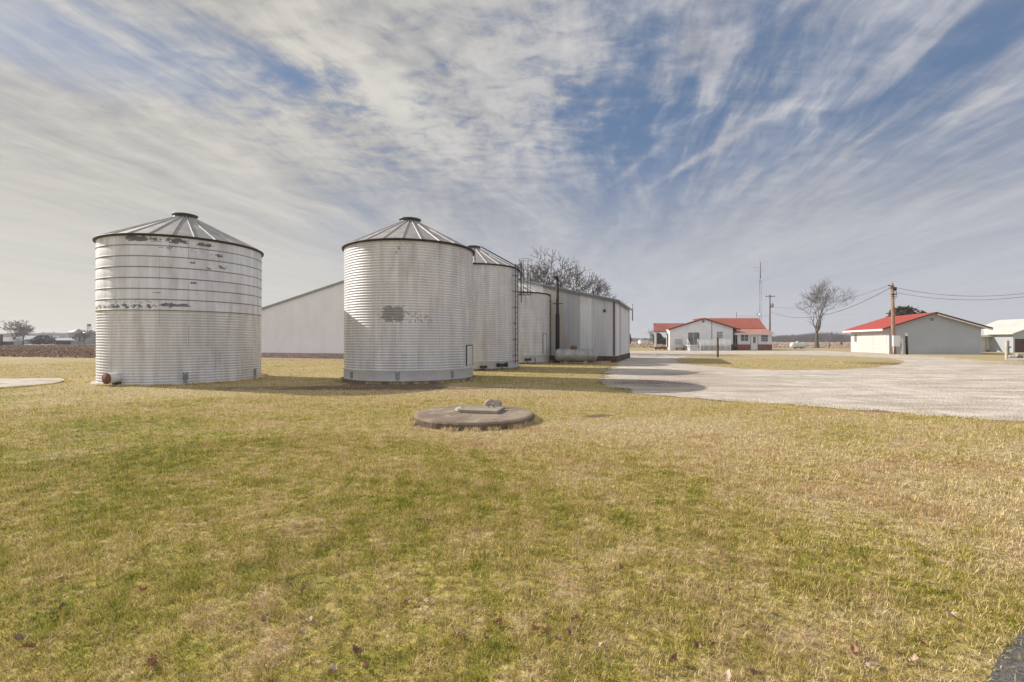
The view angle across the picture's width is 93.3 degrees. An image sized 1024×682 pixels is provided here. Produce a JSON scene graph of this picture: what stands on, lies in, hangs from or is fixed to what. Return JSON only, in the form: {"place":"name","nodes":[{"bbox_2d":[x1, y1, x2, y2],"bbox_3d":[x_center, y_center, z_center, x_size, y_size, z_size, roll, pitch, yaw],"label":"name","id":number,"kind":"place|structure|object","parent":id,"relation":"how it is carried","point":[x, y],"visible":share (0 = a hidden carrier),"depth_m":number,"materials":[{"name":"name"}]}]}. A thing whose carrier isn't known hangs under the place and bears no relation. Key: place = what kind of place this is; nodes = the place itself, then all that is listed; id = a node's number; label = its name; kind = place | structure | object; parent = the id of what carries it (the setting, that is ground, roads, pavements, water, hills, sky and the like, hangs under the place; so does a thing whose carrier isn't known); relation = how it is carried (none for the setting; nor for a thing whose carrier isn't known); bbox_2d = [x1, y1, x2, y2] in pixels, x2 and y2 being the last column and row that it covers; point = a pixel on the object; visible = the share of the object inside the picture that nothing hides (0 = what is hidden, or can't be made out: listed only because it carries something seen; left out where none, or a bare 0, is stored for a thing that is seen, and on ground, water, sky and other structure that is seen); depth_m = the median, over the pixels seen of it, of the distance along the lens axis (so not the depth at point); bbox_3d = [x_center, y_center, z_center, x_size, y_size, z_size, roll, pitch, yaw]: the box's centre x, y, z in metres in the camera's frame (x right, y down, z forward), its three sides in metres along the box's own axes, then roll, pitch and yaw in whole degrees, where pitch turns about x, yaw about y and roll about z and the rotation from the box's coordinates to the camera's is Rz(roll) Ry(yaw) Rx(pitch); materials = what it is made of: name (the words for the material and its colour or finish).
{"place":"outdoors","nodes":[
{"label":"outdoors","id":0,"kind":"place"},
{"bbox_2d":[21,336,58,343],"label":"shed","id":1,"kind":"structure","parent":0,"point":[26,338],"depth_m":233.58,"materials":[{"name":"metal"}]},
{"bbox_2d":[54,338,77,344],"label":"shed","id":2,"kind":"structure","parent":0,"point":[65,341],"depth_m":215.68,"materials":[{"name":"metal"}]},
{"bbox_2d":[56,341,70,344],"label":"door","id":3,"kind":"structure","parent":2,"relation":"in","point":[60,342],"depth_m":214.46,"materials":[{"name":"grey"}]},
{"bbox_2d":[67,329,82,343],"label":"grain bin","id":4,"kind":"object","parent":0,"point":[70,334],"visible":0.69,"depth_m":236.58,"materials":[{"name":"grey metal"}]},
{"bbox_2d":[261,357,343,359],"bbox_3d":[-15.714,1.596,41.517,24.002,0.001,4.551,0,0,19],"label":"dirt strip","id":5,"kind":"object","parent":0,"point":[262,358],"visible":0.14,"depth_m":44.10,"materials":[{"name":"brown soil"}]},
{"bbox_2d":[0,341,819,357],"bbox_3d":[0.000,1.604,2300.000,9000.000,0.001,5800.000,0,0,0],"label":"ground","id":6,"kind":"structure","parent":0,"point":[93,350],"depth_m":221.64,"materials":[{"name":"brown soil"}]},
{"bbox_2d":[0,335,2,345],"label":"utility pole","id":7,"kind":"object","parent":6,"relation":"on","point":[1,339],"visible":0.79,"depth_m":169.77,"materials":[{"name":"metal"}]},
{"bbox_2d":[0,331,66,337],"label":"woodland","id":8,"kind":"object","parent":6,"relation":"on","point":[61,335],"visible":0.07,"depth_m":618.11,"materials":[{"name":"plant"}]},
{"bbox_2d":[0,344,95,357],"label":"corn stubble","id":9,"kind":"object","parent":6,"relation":"on","point":[66,350],"visible":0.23,"depth_m":71.85,"materials":[{"name":"brown plant"}]},
{"bbox_2d":[80,330,95,343],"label":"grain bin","id":10,"kind":"object","parent":6,"relation":"on","point":[91,339],"visible":0.56,"depth_m":237.47,"materials":[{"name":"grey metal"}]},
{"bbox_2d":[518,246,583,288],"bbox_3d":[0.852,-4.868,60.491,13.438,13.388,16.343,0,0,-43],"label":"bare tree","id":11,"kind":"object","parent":6,"relation":"on","point":[536,273],"visible":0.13,"depth_m":58.03,"materials":[{"name":"brown plant"}]},
{"bbox_2d":[522,255,615,297],"bbox_3d":[5.713,-4.596,63.148,14.905,12.880,15.399,0,0,0],"label":"bare tree","id":12,"kind":"object","parent":6,"relation":"on","point":[586,287],"visible":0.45,"depth_m":60.68,"materials":[{"name":"brown plant"}]},
{"bbox_2d":[631,337,664,341],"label":"woodland","id":13,"kind":"object","parent":6,"relation":"on","point":[635,339],"visible":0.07,"depth_m":884.24,"materials":[{"name":"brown wood"}]},
{"bbox_2d":[772,332,850,341],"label":"woodland","id":14,"kind":"object","parent":6,"relation":"on","point":[826,337],"visible":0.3,"depth_m":600.40,"materials":[{"name":"plant"}]},
{"bbox_2d":[0,348,1023,681],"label":"lawn","id":15,"kind":"structure","parent":0,"point":[26,400],"depth_m":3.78,"materials":[{"name":"green plant"}]},
{"bbox_2d":[14,633,29,639],"bbox_3d":[-2.601,1.571,2.566,0.062,0.031,0.042,20,-7,-26],"label":"fallen leaf","id":16,"kind":"object","parent":15,"relation":"on","point":[18,636],"visible":1,"depth_m":2.56,"materials":[{"name":"brown plant"}]},
{"bbox_2d":[22,641,36,648],"bbox_3d":[-2.464,1.556,2.471,0.058,0.045,0.032,1,18,-15],"label":"fallen leaf","id":17,"kind":"object","parent":15,"relation":"on","point":[31,645],"visible":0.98,"depth_m":2.47,"materials":[{"name":"brown plant"}]},
{"bbox_2d":[0,378,63,388],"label":"concrete pad","id":18,"kind":"object","parent":15,"relation":"on","point":[12,382],"visible":0.8,"depth_m":18.51,"materials":[{"name":"beige concrete"}]},
{"bbox_2d":[138,585,147,590],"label":"fallen leaf","id":19,"kind":"object","parent":15,"relation":"on","point":[141,588],"visible":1,"depth_m":3.06,"materials":[{"name":"brown plant"}]},
{"bbox_2d":[147,657,154,664],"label":"fallen leaf","id":20,"kind":"object","parent":15,"relation":"on","point":[149,662],"visible":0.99,"depth_m":2.34,"materials":[{"name":"brown plant"}]},
{"bbox_2d":[150,654,158,665],"bbox_3d":[-1.749,1.564,2.364,0.060,0.038,0.036,29,6,42],"label":"fallen leaf","id":21,"kind":"object","parent":15,"relation":"on","point":[155,657],"visible":0.84,"depth_m":2.37,"materials":[{"name":"brown plant"}]},
{"bbox_2d":[90,212,264,385],"bbox_3d":[-13.620,-1.835,20.047,6.000,6.910,6.206,0,0,0],"label":"grain bin","id":22,"kind":"object","parent":15,"relation":"on","point":[178,300],"visible":1,"depth_m":17.78,"materials":[{"name":"metal"}]},
{"bbox_2d":[261,613,269,621],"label":"fallen leaf","id":23,"kind":"object","parent":15,"relation":"on","point":[263,618],"visible":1,"depth_m":2.76,"materials":[{"name":"brown plant"}]},
{"bbox_2d":[297,627,306,634],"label":"fallen leaf","id":24,"kind":"object","parent":15,"relation":"on","point":[302,631],"visible":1,"depth_m":2.62,"materials":[{"name":"beige plant"}]},
{"bbox_2d":[327,663,336,670],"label":"fallen leaf","id":25,"kind":"object","parent":15,"relation":"on","point":[332,667],"visible":1,"depth_m":2.33,"materials":[{"name":"beige plant"}]},
{"bbox_2d":[352,644,362,652],"bbox_3d":[-0.783,1.568,2.454,0.057,0.048,0.034,16,27,10],"label":"fallen leaf","id":26,"kind":"object","parent":15,"relation":"on","point":[356,649],"visible":1,"depth_m":2.46,"materials":[{"name":"brown plant"}]},
{"bbox_2d":[362,660,368,668],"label":"fallen leaf","id":27,"kind":"object","parent":15,"relation":"on","point":[365,665],"visible":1,"depth_m":2.33,"materials":[{"name":"brown plant"}]},
{"bbox_2d":[341,217,474,383],"bbox_3d":[-4.360,-1.815,20.700,5.560,6.870,5.560,0,0,0],"label":"grain bin","id":28,"kind":"object","parent":15,"relation":"on","point":[408,300],"visible":1,"depth_m":18.34,"materials":[{"name":"metal"}]},
{"bbox_2d":[466,345,472,365],"bbox_3d":[-1.751,0.586,20.161,0.082,0.847,0.918,0,0,12],"label":"hatch door","id":29,"kind":"structure","parent":28,"relation":"in","point":[469,348],"depth_m":20.01,"materials":[{"name":"metal"}]},
{"bbox_2d":[420,597,429,602],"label":"fallen leaf","id":30,"kind":"object","parent":15,"relation":"on","point":[425,600],"visible":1,"depth_m":2.94,"materials":[{"name":"beige plant"}]},
{"bbox_2d":[261,279,632,362],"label":"barn","id":31,"kind":"structure","parent":15,"relation":"on","point":[310,324],"depth_m":44.00,"materials":[{"name":"white metal"}]},
{"bbox_2d":[414,405,533,430],"bbox_3d":[-0.759,1.476,9.841,2.429,0.309,2.431,0,0,0],"label":"well cover","id":32,"kind":"object","parent":15,"relation":"on","point":[483,417],"visible":0.94,"depth_m":9.30,"materials":[{"name":"concrete"}]},
{"bbox_2d":[483,399,501,406],"bbox_3d":[-0.421,1.355,10.453,0.398,0.207,0.261,0,0,18],"label":"rock","id":33,"kind":"object","parent":32,"relation":"on","point":[494,402],"visible":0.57,"depth_m":10.41,"materials":[{"name":"stone"}]},
{"bbox_2d":[493,617,501,623],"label":"fallen leaf","id":34,"kind":"object","parent":15,"relation":"on","point":[498,620],"visible":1,"depth_m":2.72,"materials":[{"name":"brown plant"}]},
{"bbox_2d":[467,245,532,370],"bbox_3d":[-2.246,-2.000,28.563,5.711,7.240,5.580,0,0,35],"label":"grain bin","id":35,"kind":"object","parent":15,"relation":"on","point":[495,313],"visible":0.48,"depth_m":26.38,"materials":[{"name":"metal"}]},
{"bbox_2d":[1,354,1012,431],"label":"edge grass","id":36,"kind":"structure","parent":15,"relation":"on","point":[536,419],"depth_m":17.19,"materials":[{"name":"plant"}]},
{"bbox_2d":[0,357,1023,411],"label":"lawn grass","id":37,"kind":"structure","parent":15,"relation":"on","point":[229,394],"depth_m":21.46,"materials":[{"name":"beige plant"}]},
{"bbox_2d":[518,282,550,363],"bbox_3d":[0.070,-1.500,36.097,5.680,6.240,5.645,0,0,0],"label":"grain bin","id":38,"kind":"object","parent":15,"relation":"on","point":[533,327],"visible":0.41,"depth_m":33.85,"materials":[{"name":"metal"}]},
{"bbox_2d":[543,333,546,352],"bbox_3d":[2.353,0.156,34.661,0.058,1.387,0.532,0,0,32],"label":"hatch door","id":39,"kind":"structure","parent":38,"relation":"in","point":[544,335],"depth_m":34.58,"materials":[{"name":"metal"}]},
{"bbox_2d":[530,621,540,629],"bbox_3d":[0.128,1.558,2.641,0.058,0.046,0.032,16,-26,5],"label":"fallen leaf","id":40,"kind":"object","parent":15,"relation":"on","point":[533,626],"visible":1,"depth_m":2.63,"materials":[{"name":"brown plant"}]},
{"bbox_2d":[542,624,549,631],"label":"fallen leaf","id":41,"kind":"object","parent":15,"relation":"on","point":[547,628],"visible":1,"depth_m":2.62,"materials":[{"name":"brown plant"}]},
{"bbox_2d":[553,276,562,362],"bbox_3d":[3.386,-1.603,35.600,0.770,6.407,0.310,0,0,0],"label":"exhaust stack","id":42,"kind":"object","parent":15,"relation":"on","point":[557,329],"visible":0.98,"depth_m":35.52,"materials":[{"name":"metal"}]},
{"bbox_2d":[571,614,579,619],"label":"fallen leaf","id":43,"kind":"object","parent":15,"relation":"on","point":[577,616],"visible":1,"depth_m":2.74,"materials":[{"name":"brown plant"}]},
{"bbox_2d":[554,345,597,363],"bbox_3d":[4.529,0.955,34.300,3.050,1.290,0.920,0,0,11],"label":"propane tank","id":44,"kind":"object","parent":15,"relation":"on","point":[573,353],"visible":0.99,"depth_m":33.95,"materials":[{"name":"silver metal"}]},
{"bbox_2d":[593,361,610,362],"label":"timber beam","id":45,"kind":"structure","parent":15,"relation":"on","point":[602,361],"depth_m":35.33,"materials":[{"name":"wood"}]},
{"bbox_2d":[669,652,677,661],"bbox_3d":[0.791,1.554,2.380,0.054,0.047,0.034,0,0,-25],"label":"fallen leaf","id":46,"kind":"object","parent":15,"relation":"on","point":[672,658],"visible":1,"depth_m":2.39,"materials":[{"name":"brown plant"}]},
{"bbox_2d":[693,639,701,648],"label":"fallen leaf","id":47,"kind":"object","parent":15,"relation":"on","point":[695,642],"visible":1,"depth_m":2.50,"materials":[{"name":"brown plant"}]},
{"bbox_2d":[684,339,730,350],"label":"picket fence","id":48,"kind":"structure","parent":15,"relation":"on","point":[696,347],"depth_m":80.78,"materials":[{"name":"wood"}]},
{"bbox_2d":[723,669,731,681],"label":"fallen leaf","id":49,"kind":"object","parent":15,"relation":"on","point":[728,674],"visible":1,"depth_m":2.28,"materials":[{"name":"beige plant"}]},
{"bbox_2d":[747,666,758,674],"bbox_3d":[1.147,1.566,2.301,0.058,0.048,0.035,18,-8,0],"label":"fallen leaf","id":50,"kind":"object","parent":15,"relation":"on","point":[753,671],"visible":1,"depth_m":2.29,"materials":[{"name":"brown plant"}]},
{"bbox_2d":[757,263,761,321],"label":"radio tower","id":51,"kind":"structure","parent":15,"relation":"on","point":[759,313],"depth_m":92.87,"materials":[{"name":"grey metal"}]},
{"bbox_2d":[765,295,774,330],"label":"utility pole","id":52,"kind":"object","parent":15,"relation":"on","point":[771,305],"visible":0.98,"depth_m":98.87,"materials":[{"name":"brown wood"}]},
{"bbox_2d":[772,288,888,317],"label":"overhead cable","id":53,"kind":"object","parent":52,"relation":"attached to","point":[834,312],"visible":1,"depth_m":71.16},
{"bbox_2d":[790,341,806,348],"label":"propane tank","id":54,"kind":"object","parent":15,"relation":"on","point":[797,344],"visible":1,"depth_m":100.54,"materials":[{"name":"white metal"}]},
{"bbox_2d":[850,644,858,654],"bbox_3d":[1.729,1.560,2.441,0.036,0.037,0.058,-23,7,27],"label":"fallen leaf","id":55,"kind":"object","parent":15,"relation":"on","point":[854,649],"visible":1,"depth_m":2.45,"materials":[{"name":"beige plant"}]},
{"bbox_2d":[862,661,872,668],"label":"fallen leaf","id":56,"kind":"object","parent":15,"relation":"on","point":[869,664],"visible":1,"depth_m":2.36,"materials":[{"name":"beige plant"}]},
{"bbox_2d":[888,282,903,353],"bbox_3d":[46.144,-2.709,57.890,2.237,8.637,0.660,0,0,0],"label":"utility pole","id":57,"kind":"object","parent":15,"relation":"on","point":[896,340],"visible":0.99,"depth_m":57.83,"materials":[{"name":"brown wood"}]},
{"bbox_2d":[895,292,1018,299],"bbox_3d":[53.200,-5.263,54.998,15.788,1.206,0.036,0,0,22],"label":"overhead cable","id":58,"kind":"object","parent":57,"relation":"attached to","point":[956,299],"visible":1,"depth_m":55.91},
{"bbox_2d":[899,288,1023,295],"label":"overhead cable","id":59,"kind":"object","parent":57,"relation":"attached to","point":[956,295],"visible":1,"depth_m":55.93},
{"bbox_2d":[902,333,907,353],"bbox_3d":[46.734,0.322,57.500,0.753,2.565,0.280,0,0,0],"label":"meter post","id":60,"kind":"object","parent":15,"relation":"on","point":[906,342],"visible":0.98,"depth_m":57.42,"materials":[{"name":"metal"}]},
{"bbox_2d":[886,305,926,316],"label":"evergreen tree","id":61,"kind":"object","parent":15,"relation":"on","point":[903,310],"visible":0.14,"depth_m":103.61,"materials":[{"name":"green plant"}]},
{"bbox_2d":[908,653,917,660],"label":"fallen leaf","id":62,"kind":"object","parent":15,"relation":"on","point":[915,657],"visible":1,"depth_m":2.40,"materials":[{"name":"beige plant"}]},
{"bbox_2d":[917,636,926,643],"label":"fallen leaf","id":63,"kind":"object","parent":15,"relation":"on","point":[922,642],"visible":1,"depth_m":2.54,"materials":[{"name":"brown plant"}]},
{"bbox_2d":[945,610,956,616],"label":"fallen leaf","id":64,"kind":"object","parent":15,"relation":"on","point":[953,614],"visible":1,"depth_m":2.78,"materials":[{"name":"beige plant"}]},
{"bbox_2d":[1006,357,1023,360],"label":"kerb slab","id":65,"kind":"structure","parent":15,"relation":"on","point":[1015,359],"depth_m":38.70,"materials":[{"name":"concrete"}]},
{"bbox_2d":[1005,341,1007,359],"bbox_3d":[41.426,0.790,40.500,0.160,1.620,0.160,0,0,0],"label":"white post","id":66,"kind":"object","parent":65,"relation":"on","point":[1006,349],"visible":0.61,"depth_m":40.43,"materials":[{"name":"concrete"}]},
{"bbox_2d":[0,0,1023,338],"label":"sky","id":67,"kind":"structure","parent":0,"point":[674,149],"materials":[{"name":"blue"}]},
{"bbox_2d":[651,318,774,349],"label":"house","id":68,"kind":"structure","parent":0,"point":[748,333],"depth_m":83.50,"materials":[{"name":"white paint"}]},
{"bbox_2d":[674,339,682,344],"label":"window","id":69,"kind":"structure","parent":68,"relation":"in","point":[676,341],"depth_m":83.49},
{"bbox_2d":[688,332,699,344],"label":"sliding door","id":70,"kind":"structure","parent":68,"relation":"in","point":[692,336],"depth_m":83.49,"materials":[{"name":"white glass"}]},
{"bbox_2d":[717,332,722,337],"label":"window","id":71,"kind":"structure","parent":68,"relation":"in","point":[719,334],"depth_m":83.49,"materials":[{"name":"white glass"}]},
{"bbox_2d":[740,334,748,340],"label":"window","id":72,"kind":"structure","parent":68,"relation":"in","point":[743,337],"depth_m":83.49,"materials":[{"name":"white glass"}]},
{"bbox_2d":[751,336,757,349],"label":"door","id":73,"kind":"structure","parent":68,"relation":"in","point":[754,339],"depth_m":83.51,"materials":[{"name":"white wood"}]},
{"bbox_2d":[761,335,767,341],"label":"window","id":74,"kind":"structure","parent":68,"relation":"in","point":[764,338],"depth_m":83.49,"materials":[{"name":"white glass"}]},
{"bbox_2d":[630,342,850,347],"bbox_3d":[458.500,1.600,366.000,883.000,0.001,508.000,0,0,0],"label":"tan field","id":75,"kind":"structure","parent":0,"point":[785,343],"depth_m":171.95,"materials":[{"name":"beige plant"}]},
{"bbox_2d":[638,338,649,343],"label":"farmhouse","id":76,"kind":"object","parent":75,"relation":"on","point":[643,340],"visible":0.8,"depth_m":300.00,"materials":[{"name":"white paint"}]},
{"bbox_2d":[647,329,654,343],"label":"bare tree","id":77,"kind":"object","parent":75,"relation":"on","point":[652,334],"visible":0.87,"depth_m":229.93,"materials":[{"name":"grey plant"}]},
{"bbox_2d":[653,333,663,343],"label":"evergreen tree","id":78,"kind":"object","parent":75,"relation":"on","point":[659,337],"visible":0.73,"depth_m":228.57,"materials":[{"name":"green plant"}]},
{"bbox_2d":[795,279,857,347],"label":"bare tree","id":79,"kind":"object","parent":75,"relation":"on","point":[819,320],"visible":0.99,"depth_m":112.21,"materials":[{"name":"brown plant"}]},
{"bbox_2d":[675,354,902,369],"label":"grass island","id":80,"kind":"structure","parent":0,"point":[807,359],"depth_m":37.55,"materials":[{"name":"beige plant"}]},
{"bbox_2d":[717,338,718,356],"bbox_3d":[19.998,0.647,47.000,0.170,1.906,0.170,0,0,0],"label":"wooden post","id":81,"kind":"object","parent":80,"relation":"on","point":[717,347],"visible":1,"depth_m":46.92,"materials":[{"name":"brown wood"}]},
{"bbox_2d":[597,350,1023,420],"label":"gravel drive","id":82,"kind":"structure","parent":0,"point":[966,368],"depth_m":18.16,"materials":[{"name":"beige gravel"}]},
{"bbox_2d":[598,363,1023,421],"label":"gravel stones","id":83,"kind":"object","parent":82,"relation":"on","point":[1015,377],"visible":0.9,"depth_m":17.33,"materials":[{"name":"beige gravel"}]},
{"bbox_2d":[843,312,992,353],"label":"garage","id":84,"kind":"structure","parent":0,"point":[934,333],"depth_m":59.22,"materials":[{"name":"paint"}]},
{"bbox_2d":[861,334,872,352],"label":"garage door","id":85,"kind":"structure","parent":84,"relation":"in","point":[866,341],"depth_m":66.18,"materials":[{"name":"grey metal"}]},
{"bbox_2d":[873,334,885,353],"bbox_3d":[47.618,0.350,62.657,0.059,2.500,3.540,0,0,16],"label":"garage door","id":86,"kind":"structure","parent":84,"relation":"in","point":[879,340],"depth_m":62.70,"materials":[{"name":"grey metal"}]},
{"bbox_2d":[981,319,1023,351],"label":"house","id":87,"kind":"structure","parent":0,"point":[1000,334],"depth_m":70.31,"materials":[{"name":"beige brick"}]},
{"bbox_2d":[986,337,988,349],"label":"garage door","id":88,"kind":"structure","parent":87,"relation":"in","point":[987,338],"depth_m":71.45,"materials":[{"name":"grey metal"}]},
{"bbox_2d":[1015,339,1023,351],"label":"wing door","id":89,"kind":"structure","parent":87,"relation":"in","point":[1019,343],"depth_m":67.95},
{"bbox_2d":[987,631,1023,681],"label":"asphalt path","id":90,"kind":"structure","parent":0,"point":[1007,675],"depth_m":2.38,"materials":[{"name":"grey asphalt"}]},
{"label":"pale yard","id":91,"kind":"structure","parent":0,"visible":0},
{"bbox_2d":[3,337,22,344],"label":"shed","id":92,"kind":"structure","parent":91,"relation":"on","point":[11,341],"depth_m":192.53,"materials":[{"name":"white metal"}]},
{"bbox_2d":[3,342,13,344],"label":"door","id":93,"kind":"structure","parent":92,"relation":"in","point":[4,343],"depth_m":190.93,"materials":[{"name":"grey"}]},
{"bbox_2d":[0,320,34,338],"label":"bare tree","id":94,"kind":"object","parent":91,"relation":"on","point":[19,328],"visible":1,"depth_m":193.69,"materials":[{"name":"brown plant"}]},
{"bbox_2d":[16,325,34,344],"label":"bare tree","id":95,"kind":"object","parent":91,"relation":"on","point":[27,333],"visible":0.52,"depth_m":199.71,"materials":[{"name":"brown plant"}]},
{"bbox_2d":[29,339,40,344],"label":"evergreen bush","id":96,"kind":"object","parent":91,"relation":"on","point":[35,342],"visible":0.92,"depth_m":205.60,"materials":[{"name":"green plant"}]},
{"bbox_2d":[25,335,58,344],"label":"evergreen bush","id":97,"kind":"object","parent":91,"relation":"on","point":[48,339],"visible":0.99,"depth_m":206.86,"materials":[{"name":"green plant"}]},
{"bbox_2d":[71,330,91,344],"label":"bare tree","id":98,"kind":"object","parent":91,"relation":"on","point":[84,336],"visible":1,"depth_m":204.45,"materials":[{"name":"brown plant"}]}
]}

